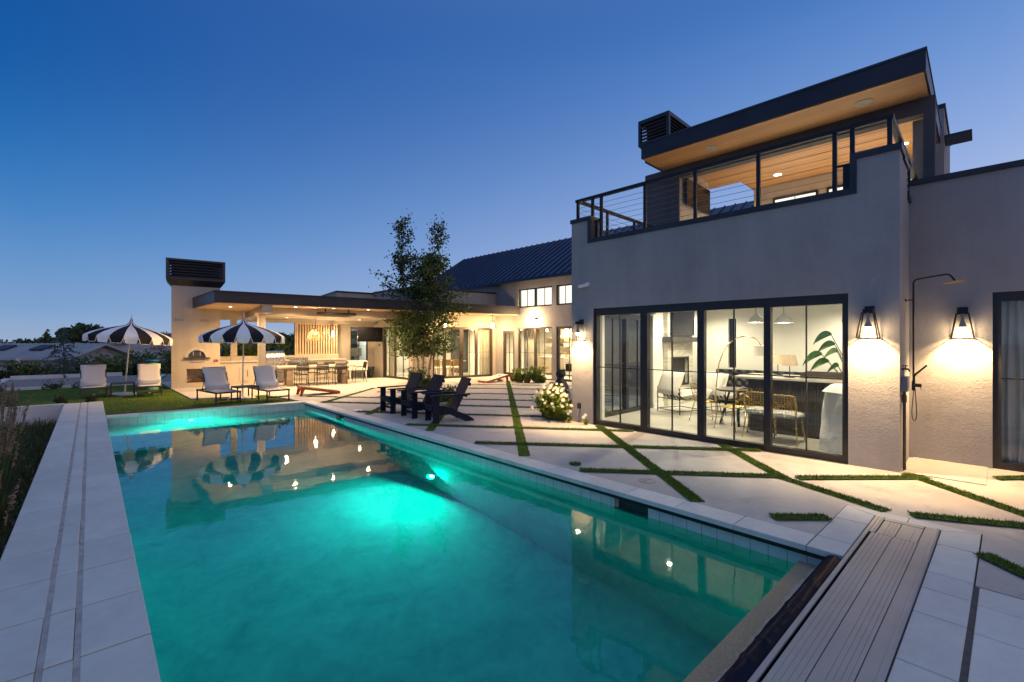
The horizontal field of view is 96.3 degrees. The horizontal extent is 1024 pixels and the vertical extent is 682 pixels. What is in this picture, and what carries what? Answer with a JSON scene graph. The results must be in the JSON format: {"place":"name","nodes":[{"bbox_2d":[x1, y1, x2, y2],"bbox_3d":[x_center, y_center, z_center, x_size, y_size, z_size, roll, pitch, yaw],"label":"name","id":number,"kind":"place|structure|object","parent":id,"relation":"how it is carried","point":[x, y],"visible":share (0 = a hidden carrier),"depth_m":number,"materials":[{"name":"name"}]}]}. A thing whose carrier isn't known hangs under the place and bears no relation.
{"place":"outdoors","nodes":[
{"label":"outdoors","id":0,"kind":"place"},
{"bbox_2d":[0,401,160,681],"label":"paver walk","id":1,"kind":"structure","parent":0,"point":[116,642],"depth_m":3.43,"materials":[{"name":"grey concrete"}]},
{"bbox_2d":[34,402,87,681],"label":"walk groove","id":2,"kind":"object","parent":1,"relation":"in","point":[41,657],"visible":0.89,"depth_m":3.29},
{"bbox_2d":[0,384,291,414],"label":"lawn","id":3,"kind":"structure","parent":0,"point":[137,409],"depth_m":13.76,"materials":[{"name":"green plant"}]},
{"bbox_2d":[79,364,107,399],"bbox_3d":[-13.441,1.278,14.736,0.652,1.014,1.570,0,0,-43],"label":"sun lounger","id":4,"kind":"object","parent":3,"relation":"on","point":[92,376],"visible":1,"depth_m":14.79,"materials":[{"name":"white fabric"}]},
{"bbox_2d":[82,316,172,395],"bbox_3d":[-12.831,0.419,15.342,2.342,2.740,2.342,2,-3,39],"label":"striped umbrella","id":5,"kind":"object","parent":3,"relation":"on","point":[130,332],"visible":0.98,"depth_m":14.77,"materials":[{"name":"white fabric"}]},
{"bbox_2d":[137,363,161,396],"bbox_3d":[-12.094,1.278,15.295,0.652,1.014,1.570,0,0,-39],"label":"sun lounger","id":6,"kind":"object","parent":3,"relation":"on","point":[148,375],"visible":0.98,"depth_m":15.36,"materials":[{"name":"white fabric"}]},
{"bbox_2d":[196,366,240,404],"bbox_3d":[-8.640,1.278,13.496,1.570,1.014,0.652,0,0,39],"label":"sun lounger","id":7,"kind":"object","parent":3,"relation":"on","point":[215,382],"visible":1,"depth_m":13.51,"materials":[{"name":"white fabric"}]},
{"bbox_2d":[198,313,284,399],"bbox_3d":[-8.395,0.415,14.330,2.342,2.740,2.342,1,-1,-39],"label":"striped umbrella","id":8,"kind":"object","parent":3,"relation":"on","point":[243,331],"visible":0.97,"depth_m":13.65,"materials":[{"name":"white fabric"}]},
{"bbox_2d":[248,365,289,401],"bbox_3d":[-7.498,1.278,14.113,1.570,1.014,0.652,0,0,42],"label":"sun lounger","id":9,"kind":"object","parent":3,"relation":"on","point":[265,380],"visible":0.96,"depth_m":14.13,"materials":[{"name":"white fabric"}]},
{"bbox_2d":[1,336,869,562],"bbox_3d":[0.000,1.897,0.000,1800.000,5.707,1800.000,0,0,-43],"label":"ground","id":10,"kind":"structure","parent":0,"point":[137,347],"depth_m":60.22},
{"bbox_2d":[0,360,27,379],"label":"flower hedge","id":11,"kind":"object","parent":10,"relation":"on","point":[3,373],"visible":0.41,"depth_m":21.72,"materials":[{"name":"green plant"}]},
{"bbox_2d":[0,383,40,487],"bbox_3d":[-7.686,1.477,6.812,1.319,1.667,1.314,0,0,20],"label":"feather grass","id":12,"kind":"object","parent":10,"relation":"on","point":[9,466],"depth_m":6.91,"materials":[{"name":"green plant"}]},
{"bbox_2d":[0,470,45,557],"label":"feather grass","id":13,"kind":"object","parent":10,"relation":"on","point":[12,496],"depth_m":4.17,"materials":[{"name":"green plant"}]},
{"bbox_2d":[0,393,51,548],"bbox_3d":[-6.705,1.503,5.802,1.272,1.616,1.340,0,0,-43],"label":"feather grass","id":14,"kind":"object","parent":10,"relation":"on","point":[9,419],"depth_m":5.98,"materials":[{"name":"plant"}]},
{"bbox_2d":[0,416,57,558],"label":"planter groundcover","id":15,"kind":"object","parent":10,"relation":"on","point":[43,436],"visible":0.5,"depth_m":8.59,"materials":[{"name":"green plant"}]},
{"bbox_2d":[0,403,63,426],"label":"planter wall","id":16,"kind":"structure","parent":10,"relation":"on","point":[46,412],"depth_m":12.47,"materials":[{"name":"grey concrete"}]},
{"bbox_2d":[5,361,59,377],"bbox_3d":[-22.993,1.470,22.010,1.683,1.099,1.746,0,0,0],"label":"flower hedge","id":17,"kind":"object","parent":10,"relation":"on","point":[28,369],"visible":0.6,"depth_m":21.80,"materials":[{"name":"green plant"}]},
{"bbox_2d":[35,331,83,377],"bbox_3d":[-21.848,0.721,22.256,2.042,2.417,1.657,0,0,-2],"label":"blue conifer","id":18,"kind":"object","parent":10,"relation":"on","point":[64,363],"visible":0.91,"depth_m":22.13,"materials":[{"name":"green plant"}]},
{"bbox_2d":[34,410,87,678],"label":"walk wall","id":19,"kind":"structure","parent":10,"relation":"on","point":[82,587],"depth_m":2.94,"materials":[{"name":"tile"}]},
{"bbox_2d":[0,372,136,390],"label":"gravel curb","id":20,"kind":"structure","parent":10,"relation":"on","point":[3,380],"depth_m":20.98,"materials":[{"name":"grey gravel"}]},
{"bbox_2d":[0,343,137,372],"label":"neighbour house","id":21,"kind":"structure","parent":10,"relation":"on","point":[28,352],"depth_m":42.00,"materials":[{"name":"paint"}]},
{"bbox_2d":[54,322,103,342],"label":"background tree","id":22,"kind":"object","parent":10,"relation":"on","point":[77,331],"visible":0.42,"depth_m":56.72,"materials":[{"name":"green plant"}]},
{"bbox_2d":[1,374,170,387],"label":"gravel","id":23,"kind":"structure","parent":10,"relation":"on","point":[34,383],"depth_m":19.94,"materials":[{"name":"grey gravel"}]},
{"bbox_2d":[90,354,135,375],"bbox_3d":[-20.868,1.343,23.931,1.630,1.328,1.571,0,0,12],"label":"flower hedge","id":24,"kind":"object","parent":10,"relation":"on","point":[111,367],"visible":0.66,"depth_m":23.83,"materials":[{"name":"green plant"}]},
{"bbox_2d":[113,354,152,375],"bbox_3d":[-20.619,1.371,24.849,1.630,1.394,1.879,0,0,16],"label":"flower hedge","id":25,"kind":"object","parent":10,"relation":"on","point":[134,366],"visible":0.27,"depth_m":24.73,"materials":[{"name":"green plant"}]},
{"bbox_2d":[138,349,170,373],"bbox_3d":[-19.511,1.208,25.161,1.761,1.618,1.618,0,0,-3],"label":"flower hedge","id":26,"kind":"object","parent":10,"relation":"on","point":[165,369],"visible":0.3,"depth_m":24.99,"materials":[{"name":"green plant"}]},
{"bbox_2d":[166,257,224,388],"bbox_3d":[-12.197,-0.595,17.712,1.839,4.890,1.270,0,0,-36],"label":"outdoor fireplace","id":27,"kind":"object","parent":10,"relation":"on","point":[187,280],"visible":0.91,"depth_m":17.22,"materials":[{"name":"paint"}]},
{"bbox_2d":[321,287,495,379],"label":"dining wing","id":28,"kind":"structure","parent":10,"relation":"on","point":[376,355],"depth_m":22.19,"materials":[{"name":"white paint"}]},
{"bbox_2d":[357,327,382,341],"bbox_3d":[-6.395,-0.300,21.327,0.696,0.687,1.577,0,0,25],"label":"television","id":29,"kind":"object","parent":28,"relation":"attached to","point":[369,334],"visible":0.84,"depth_m":21.04,"materials":[{"name":"black glass"}]},
{"bbox_2d":[390,329,393,375],"bbox_3d":[-5.751,0.435,22.158,0.500,2.570,0.059,0,0,44],"label":"curtain","id":30,"kind":"object","parent":28,"relation":"hanging from","point":[391,365],"visible":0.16,"depth_m":22.23,"materials":[{"name":"white fabric"}]},
{"bbox_2d":[383,327,408,379],"bbox_3d":[-5.352,0.545,21.361,2.280,2.410,0.092,0,0,44],"label":"glass door","id":31,"kind":"structure","parent":28,"relation":"in","point":[395,376],"depth_m":21.81,"materials":[{"name":"brown metal"}]},
{"bbox_2d":[397,356,408,372],"bbox_3d":[-5.492,1.269,23.343,1.150,0.938,0.400,0,0,-36],"label":"sideboard","id":32,"kind":"object","parent":28,"relation":"on","point":[400,364],"visible":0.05,"depth_m":23.08,"materials":[{"name":"white"}]},
{"bbox_2d":[433,327,491,378],"bbox_3d":[-2.320,0.545,21.936,3.270,2.410,0.140,0,0,-36],"label":"glass door","id":33,"kind":"structure","parent":28,"relation":"in","point":[475,329],"depth_m":22.04,"materials":[{"name":"brown metal"}]},
{"bbox_2d":[479,330,489,374],"bbox_3d":[-1.342,0.435,23.018,0.720,2.570,0.070,0,0,-36],"label":"curtain","id":34,"kind":"object","parent":28,"relation":"hanging from","point":[484,351],"visible":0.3,"depth_m":22.99,"materials":[{"name":"white fabric"}]},
{"bbox_2d":[437,201,753,387],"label":"gabled house","id":35,"kind":"structure","parent":10,"relation":"on","point":[533,281],"depth_m":21.68,"materials":[{"name":"paint"}]},
{"bbox_2d":[503,331,513,376],"bbox_3d":[-0.108,0.630,22.338,0.092,2.240,0.810,0,0,-44],"label":"side door","id":36,"kind":"structure","parent":35,"relation":"in","point":[509,373],"depth_m":22.45,"materials":[{"name":"brown metal"}]},
{"bbox_2d":[524,329,533,374],"bbox_3d":[0.800,0.485,21.905,0.060,2.470,0.580,0,0,-44],"label":"curtain","id":37,"kind":"object","parent":35,"relation":"hanging from","point":[530,346],"visible":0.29,"depth_m":21.87,"materials":[{"name":"white fabric"}]},
{"bbox_2d":[518,327,551,379],"bbox_3d":[1.082,0.560,21.120,0.092,2.380,2.132,0,0,-44],"label":"kitchen door","id":38,"kind":"structure","parent":35,"relation":"in","point":[535,328],"depth_m":21.11,"materials":[{"name":"brown metal"}]},
{"bbox_2d":[519,286,551,307],"bbox_3d":[1.086,-2.010,21.104,0.092,0.880,2.119,0,0,-44],"label":"upper window","id":39,"kind":"structure","parent":35,"relation":"in","point":[535,289],"depth_m":21.09,"materials":[{"name":"white glass"}]},
{"bbox_2d":[537,328,571,373],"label":"kitchen cabinets","id":40,"kind":"object","parent":35,"relation":"on","point":[548,350],"visible":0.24,"depth_m":23.96,"materials":[{"name":"white wood"}]},
{"bbox_2d":[557,326,571,381],"bbox_3d":[2.483,0.560,19.692,0.092,2.380,1.363,0,0,-44],"label":"kitchen door","id":41,"kind":"structure","parent":35,"relation":"in","point":[563,327],"depth_m":20.08,"materials":[{"name":"brown metal"}]},
{"bbox_2d":[570,46,971,472],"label":"two storey house","id":42,"kind":"structure","parent":10,"relation":"on","point":[814,263],"depth_m":8.52,"materials":[{"name":"paint"}]},
{"bbox_2d":[605,314,639,416],"bbox_3d":[2.780,0.550,11.221,2.180,2.400,0.122,0,0,-44],"label":"side glass door","id":43,"kind":"structure","parent":42,"relation":"in","point":[625,318],"depth_m":11.17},
{"bbox_2d":[657,371,696,414],"bbox_3d":[4.046,1.235,11.139,0.886,0.983,0.744,0,0,-25],"label":"sling armchair","id":44,"kind":"object","parent":42,"relation":"on","point":[664,389],"visible":0.88,"depth_m":10.90,"materials":[{"name":"white fabric"}]},
{"bbox_2d":[662,312,696,405],"bbox_3d":[4.665,0.387,12.698,1.620,2.703,0.255,0,0,-44],"label":"stone fireplace","id":45,"kind":"object","parent":42,"relation":"on","point":[682,353],"visible":0.51,"depth_m":12.64,"materials":[{"name":"white stone"}]},
{"bbox_2d":[670,311,694,335],"bbox_3d":[4.727,-0.530,12.699,1.370,0.760,0.060,0,0,-44],"label":"television","id":46,"kind":"object","parent":45,"relation":"attached to","point":[683,323],"visible":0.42,"depth_m":12.66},
{"bbox_2d":[685,178,709,215],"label":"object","id":47,"kind":"object","parent":42,"relation":"attached to","point":[700,198],"visible":0.79,"depth_m":12.58,"materials":[{"name":"brown wood"}]},
{"bbox_2d":[689,382,723,423],"bbox_3d":[4.165,1.321,9.852,0.542,0.840,0.502,0,0,-2],"label":"brass chair","id":48,"kind":"object","parent":42,"relation":"on","point":[708,401],"visible":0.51,"depth_m":9.92,"materials":[{"name":"gold metal"}]},
{"bbox_2d":[594,293,847,463],"bbox_3d":[3.296,0.535,8.127,0.122,2.430,4.380,0,0,-44],"label":"sliding door","id":49,"kind":"structure","parent":42,"relation":"in","point":[768,304],"depth_m":7.92,"materials":[{"name":"black glass"}]},
{"bbox_2d":[707,371,744,415],"bbox_3d":[5.037,1.235,11.094,0.886,0.983,0.744,0,0,-31],"label":"sling armchair","id":50,"kind":"object","parent":42,"relation":"on","point":[722,379],"visible":0.57,"depth_m":10.80,"materials":[{"name":"white fabric"}]},
{"bbox_2d":[716,387,747,426],"bbox_3d":[4.718,1.369,9.569,0.840,0.747,0.840,0,0,-43],"label":"games table","id":51,"kind":"object","parent":42,"relation":"on","point":[727,389],"visible":0.52,"depth_m":9.44,"materials":[{"name":"brown wood"}]},
{"bbox_2d":[713,388,752,431],"bbox_3d":[4.372,1.321,9.049,0.502,0.840,0.542,0,0,-22],"label":"brass chair","id":52,"kind":"object","parent":42,"relation":"on","point":[730,406],"visible":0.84,"depth_m":8.94,"materials":[{"name":"gold metal"}]},
{"bbox_2d":[730,319,735,367],"bbox_3d":[6.655,0.065,13.768,0.040,1.470,0.224,0,0,-44],"label":"slit window","id":53,"kind":"structure","parent":42,"relation":"in","point":[731,320],"depth_m":13.79,"materials":[{"name":"glass"}]},
{"bbox_2d":[708,336,763,416],"bbox_3d":[5.237,0.807,10.609,1.408,1.861,0.378,0,0,1],"label":"arc lamp","id":54,"kind":"object","parent":42,"relation":"on","point":[757,350],"visible":0.79,"depth_m":10.57,"materials":[{"name":"gold metal"}]},
{"bbox_2d":[575,113,917,236],"bbox_3d":[4.781,-2.612,9.607,4.220,0.945,5.395,0,0,-44],"label":"terrace railing","id":55,"kind":"object","parent":42,"relation":"attached to","point":[893,130],"visible":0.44,"depth_m":7.52,"materials":[{"name":"black metal"}]},
{"bbox_2d":[709,369,799,401],"bbox_3d":[6.885,1.284,12.440,1.050,0.908,3.240,0,0,-44],"label":"tufted sofa","id":56,"kind":"object","parent":42,"relation":"on","point":[741,382],"visible":0.22,"depth_m":13.14,"materials":[{"name":"leather"}]},
{"bbox_2d":[742,391,776,436],"bbox_3d":[4.500,1.321,8.344,0.502,0.840,0.542,0,0,36],"label":"brass chair","id":57,"kind":"object","parent":42,"relation":"on","point":[757,402],"visible":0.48,"depth_m":8.26,"materials":[{"name":"gold metal"}]},
{"bbox_2d":[774,307,793,322],"bbox_3d":[5.274,-0.655,8.903,0.330,0.610,0.330,0,0,-43],"label":"dome pendant","id":58,"kind":"object","parent":42,"relation":"hanging from","point":[783,318],"visible":0.98,"depth_m":8.81,"materials":[{"name":"plastic"}]},
{"bbox_2d":[732,373,841,438],"bbox_3d":[5.602,1.213,8.640,1.200,1.050,2.355,0,0,-44],"label":"bar counter","id":59,"kind":"object","parent":42,"relation":"on","point":[794,387],"visible":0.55,"depth_m":8.40,"materials":[{"name":"grey wood"}]},
{"bbox_2d":[781,355,797,377],"bbox_3d":[5.265,0.478,8.698,0.275,0.420,0.275,0,0,-43],"label":"table lamp","id":60,"kind":"object","parent":59,"relation":"on","point":[789,360],"visible":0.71,"depth_m":8.61,"materials":[{"name":"beige fabric"}]},
{"bbox_2d":[800,371,841,379],"bbox_3d":[5.924,0.638,8.490,0.550,0.096,0.900,0,0,-44],"label":"tray","id":61,"kind":"object","parent":59,"relation":"on","point":[824,374],"visible":0.44,"depth_m":8.45,"materials":[{"name":"grey wood"}]},
{"bbox_2d":[773,394,804,446],"bbox_3d":[4.690,1.321,7.871,0.502,0.840,0.542,0,0,45],"label":"brass chair","id":62,"kind":"object","parent":42,"relation":"on","point":[783,406],"visible":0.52,"depth_m":7.69,"materials":[{"name":"gold metal"}]},
{"bbox_2d":[773,410,804,417],"bbox_3d":[4.704,1.243,7.875,0.712,0.113,0.674,0,0,4],"label":"fur throw","id":63,"kind":"object","parent":62,"relation":"on","point":[782,413],"visible":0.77,"depth_m":7.76,"materials":[{"name":"white fur"}]},
{"bbox_2d":[803,331,841,371],"bbox_3d":[6.694,0.593,9.125,0.892,2.291,1.477,0,0,-44],"label":"banana plant","id":64,"kind":"object","parent":42,"relation":"on","point":[824,345],"visible":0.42,"depth_m":9.42,"materials":[{"name":"green plant"}]},
{"bbox_2d":[819,383,841,453],"bbox_3d":[5.316,1.215,7.271,0.748,1.045,0.734,0,0,-44],"label":"slipcovered seat","id":65,"kind":"object","parent":42,"relation":"on","point":[830,438],"visible":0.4,"depth_m":7.17,"materials":[{"name":"white fabric"}]},
{"bbox_2d":[855,306,880,338],"bbox_3d":[4.838,-0.257,6.233,0.256,0.446,0.245,0,0,-44],"label":"wall lantern","id":66,"kind":"object","parent":42,"relation":"attached to","point":[867,310],"depth_m":6.22,"materials":[{"name":"black metal"}]},
{"bbox_2d":[901,376,908,469],"bbox_3d":[5.328,1.115,6.218,0.240,1.270,0.068,0,0,-44],"label":"utility box","id":67,"kind":"object","parent":42,"relation":"attached to","point":[904,384],"visible":1,"depth_m":6.19,"materials":[{"name":"grey metal"}]},
{"bbox_2d":[905,273,968,420],"bbox_3d":[5.809,0.105,6.285,0.256,2.041,0.647,0,0,-44],"label":"outdoor shower","id":68,"kind":"object","parent":42,"relation":"attached to","point":[914,374],"visible":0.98,"depth_m":6.46,"materials":[{"name":"black metal"}]},
{"bbox_2d":[748,516,939,681],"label":"deck","id":69,"kind":"structure","parent":10,"relation":"on","point":[853,628],"depth_m":2.93,"materials":[{"name":"wood"}]},
{"bbox_2d":[909,159,1023,471],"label":"bedroom wing","id":70,"kind":"structure","parent":10,"relation":"on","point":[968,224],"depth_m":6.50,"materials":[{"name":"white paint"}]},
{"bbox_2d":[950,307,974,338],"bbox_3d":[6.298,-0.257,6.414,0.256,0.446,0.245,0,0,-44],"label":"wall lantern","id":71,"kind":"object","parent":70,"relation":"attached to","point":[962,311],"depth_m":6.40,"materials":[{"name":"black metal"}]},
{"bbox_2d":[993,291,1023,471],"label":"glass door","id":72,"kind":"structure","parent":70,"relation":"in","point":[998,297],"depth_m":6.28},
{"bbox_2d":[1002,301,1023,462],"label":"curtain","id":73,"kind":"object","parent":70,"relation":"hanging from","point":[1012,390],"visible":0.81,"depth_m":6.44,"materials":[{"name":"grey fabric"}]},
{"bbox_2d":[451,329,467,372],"bbox_3d":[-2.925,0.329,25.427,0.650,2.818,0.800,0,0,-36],"label":"glass door","id":74,"kind":"structure","parent":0,"point":[465,349],"depth_m":25.19,"materials":[{"name":"clear glass"}]},
{"bbox_2d":[0,0,1023,342],"label":"sky","id":75,"kind":"structure","parent":0,"point":[278,142],"materials":[{"name":"blue"}]},
{"bbox_2d":[161,376,1023,599],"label":"patio","id":76,"kind":"structure","parent":0,"point":[760,498],"depth_m":6.25,"materials":[{"name":"concrete"}]},
{"bbox_2d":[220,341,249,355],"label":"lit shrub","id":77,"kind":"object","parent":76,"relation":"on","point":[239,350],"visible":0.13,"depth_m":20.56,"materials":[{"name":"green plant"}]},
{"bbox_2d":[256,337,292,354],"bbox_3d":[-11.150,0.857,21.528,1.428,2.152,1.578,0,0,2],"label":"lit shrub","id":78,"kind":"object","parent":76,"relation":"on","point":[279,348],"visible":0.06,"depth_m":21.63,"materials":[{"name":"green plant"}]},
{"bbox_2d":[220,355,346,384],"bbox_3d":[-9.726,1.190,19.764,4.882,1.120,0.990,0,0,-36],"label":"kitchen counter","id":79,"kind":"object","parent":76,"relation":"on","point":[233,366],"visible":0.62,"depth_m":18.92,"materials":[{"name":"paint"}]},
{"bbox_2d":[266,351,284,380],"bbox_3d":[-9.986,1.035,19.288,0.690,1.230,0.760,0,0,-36],"label":"grill","id":80,"kind":"object","parent":79,"relation":"in","point":[275,358],"visible":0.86,"depth_m":19.07,"materials":[{"name":"silver metal"}]},
{"bbox_2d":[294,323,338,354],"bbox_3d":[-8.860,-0.085,20.833,1.850,1.428,0.240,0,0,-36],"label":"slat screen","id":81,"kind":"object","parent":79,"relation":"on","point":[304,346],"visible":0.94,"depth_m":20.73,"materials":[{"name":"brown wood"}]},
{"bbox_2d":[275,364,355,385],"bbox_3d":[-7.946,1.367,18.614,2.900,0.765,1.000,0,0,-34],"label":"patio table","id":82,"kind":"object","parent":76,"relation":"on","point":[288,375],"visible":0.85,"depth_m":18.22,"materials":[{"name":"brown wood"}]},
{"bbox_2d":[296,385,339,395],"bbox_3d":[-6.405,1.600,15.175,1.250,0.300,0.600,0,0,-36],"label":"game board","id":83,"kind":"object","parent":76,"relation":"on","point":[302,388],"visible":1,"depth_m":14.98,"materials":[{"name":"orange wood"}]},
{"bbox_2d":[192,290,519,365],"bbox_3d":[-6.212,0.065,19.977,12.640,3.370,5.014,0,0,-36],"label":"patio cover","id":84,"kind":"object","parent":76,"relation":"on","point":[261,309],"visible":0.85,"depth_m":17.35,"materials":[{"name":"brown metal"}]},
{"bbox_2d":[346,360,367,379],"bbox_3d":[-7.218,1.331,21.246,0.840,0.841,0.700,0,0,-36],"label":"chair","id":85,"kind":"object","parent":76,"relation":"on","point":[358,363],"visible":0.64,"depth_m":20.96,"materials":[{"name":"paint"}]},
{"bbox_2d":[377,372,422,413],"bbox_3d":[-2.758,1.283,11.523,1.020,0.935,0.733,0,0,-41],"label":"adirondack chair","id":86,"kind":"object","parent":76,"relation":"on","point":[392,399],"visible":0.77,"depth_m":11.43,"materials":[{"name":"black wood"}]},
{"bbox_2d":[368,208,475,374],"bbox_3d":[-3.803,-1.912,19.441,3.916,7.342,3.811,0,0,-43],"label":"aspen tree","id":87,"kind":"object","parent":76,"relation":"on","point":[430,267],"visible":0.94,"depth_m":19.21,"materials":[{"name":"green plant"}]},
{"bbox_2d":[397,374,446,418],"bbox_3d":[-2.072,1.283,10.807,1.020,0.935,0.733,0,0,-40],"label":"adirondack chair","id":88,"kind":"object","parent":76,"relation":"on","point":[435,384],"visible":0.89,"depth_m":10.72,"materials":[{"name":"black wood"}]},
{"bbox_2d":[426,384,456,402],"bbox_3d":[-2.023,1.517,13.348,1.038,0.604,0.956,0,0,-24],"label":"patio shrub","id":89,"kind":"object","parent":76,"relation":"on","point":[447,398],"visible":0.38,"depth_m":13.20,"materials":[{"name":"green plant"}]},
{"bbox_2d":[421,377,473,423],"bbox_3d":[-1.388,1.283,10.091,1.020,0.935,0.733,0,0,-29],"label":"adirondack chair","id":90,"kind":"object","parent":76,"relation":"on","point":[435,407],"visible":1,"depth_m":10.01,"materials":[{"name":"black wood"}]},
{"bbox_2d":[478,374,508,382],"bbox_3d":[-0.798,1.600,19.684,1.250,0.300,0.600,0,0,-45],"label":"game board","id":91,"kind":"object","parent":76,"relation":"on","point":[492,378],"visible":0.95,"depth_m":19.55,"materials":[{"name":"orange wood"}]},
{"bbox_2d":[340,416,647,515],"bbox_3d":[-1.323,1.930,8.442,0.180,0.200,8.800,0,0,-43],"label":"skimmer throat","id":92,"kind":"object","parent":76,"relation":"in","point":[635,508],"visible":0.14,"depth_m":5.34,"materials":[{"name":"plastic"}]},
{"bbox_2d":[512,367,526,382],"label":"shrub","id":93,"kind":"object","parent":76,"relation":"on","point":[518,376],"visible":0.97,"depth_m":19.35,"materials":[{"name":"green plant"}]},
{"bbox_2d":[526,365,546,382],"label":"shrub","id":94,"kind":"object","parent":76,"relation":"on","point":[536,375],"visible":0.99,"depth_m":19.19,"materials":[{"name":"green plant"}]},
{"bbox_2d":[530,383,572,420],"bbox_3d":[0.936,1.356,10.282,1.133,0.806,1.224,0,0,-43],"label":"daisy bush","id":95,"kind":"object","parent":76,"relation":"on","point":[553,402],"visible":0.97,"depth_m":10.12,"materials":[{"name":"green plant"}]},
{"bbox_2d":[554,368,569,393],"bbox_3d":[1.286,1.240,12.119,0.480,1.020,0.475,0,0,-43],"label":"garden statue","id":96,"kind":"object","parent":76,"relation":"on","point":[560,375],"visible":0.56,"depth_m":12.01,"materials":[{"name":"grey stone"}]},
{"bbox_2d":[309,381,1023,576],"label":"turf strips","id":97,"kind":"object","parent":76,"relation":"on","point":[522,438],"visible":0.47,"depth_m":6.15,"materials":[{"name":"green plant"}]},
{"bbox_2d":[903,457,987,485],"bbox_3d":[5.877,1.744,6.211,1.159,0.011,0.785,0,0,-43],"label":"shower pad","id":98,"kind":"object","parent":76,"relation":"on","point":[967,473],"visible":1,"depth_m":6.16,"materials":[{"name":"concrete"}]},
{"bbox_2d":[676,501,981,681],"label":"paving bed","id":99,"kind":"object","parent":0,"point":[965,665],"visible":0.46,"depth_m":2.80,"materials":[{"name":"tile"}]},
{"bbox_2d":[106,400,981,681],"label":"coping","id":100,"kind":"object","parent":99,"relation":"on","point":[931,648],"visible":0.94,"depth_m":4.02,"materials":[{"name":"grey concrete"}]},
{"bbox_2d":[305,404,824,559],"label":"cover track","id":101,"kind":"structure","parent":100,"relation":"attached to","point":[800,551],"depth_m":5.21,"materials":[{"name":"black metal"}]},
{"bbox_2d":[968,588,1023,681],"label":"paver field","id":102,"kind":"structure","parent":0,"point":[997,654],"depth_m":2.68,"materials":[{"name":"grey concrete"}]},
{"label":"pool basin","id":103,"kind":"structure","parent":0,"visible":0},
{"bbox_2d":[108,409,794,681],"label":"water","id":104,"kind":"structure","parent":103,"relation":"in","point":[302,545],"depth_m":3.95,"materials":[{"name":"teal liquid"}]},
{"bbox_2d":[683,561,816,681],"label":"pool ledge","id":105,"kind":"object","parent":103,"relation":"attached to","point":[717,662],"visible":0.2,"depth_m":3.04,"materials":[{"name":"grey concrete"}]},
{"bbox_2d":[718,555,845,681],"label":"rolled cover","id":106,"kind":"object","parent":105,"relation":"on","point":[751,658],"visible":0.66,"depth_m":2.83,"materials":[{"name":"plastic"}]},
{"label":"pool wall","id":107,"kind":"structure","parent":0,"visible":0},
{"bbox_2d":[107,404,847,565],"bbox_3d":[-3.358,1.958,7.257,4.540,0.305,13.370,0,0,-43],"label":"pool tile","id":108,"kind":"object","parent":107,"relation":"attached to","point":[769,549],"visible":0.22,"depth_m":6.37,"materials":[{"name":"tile"}]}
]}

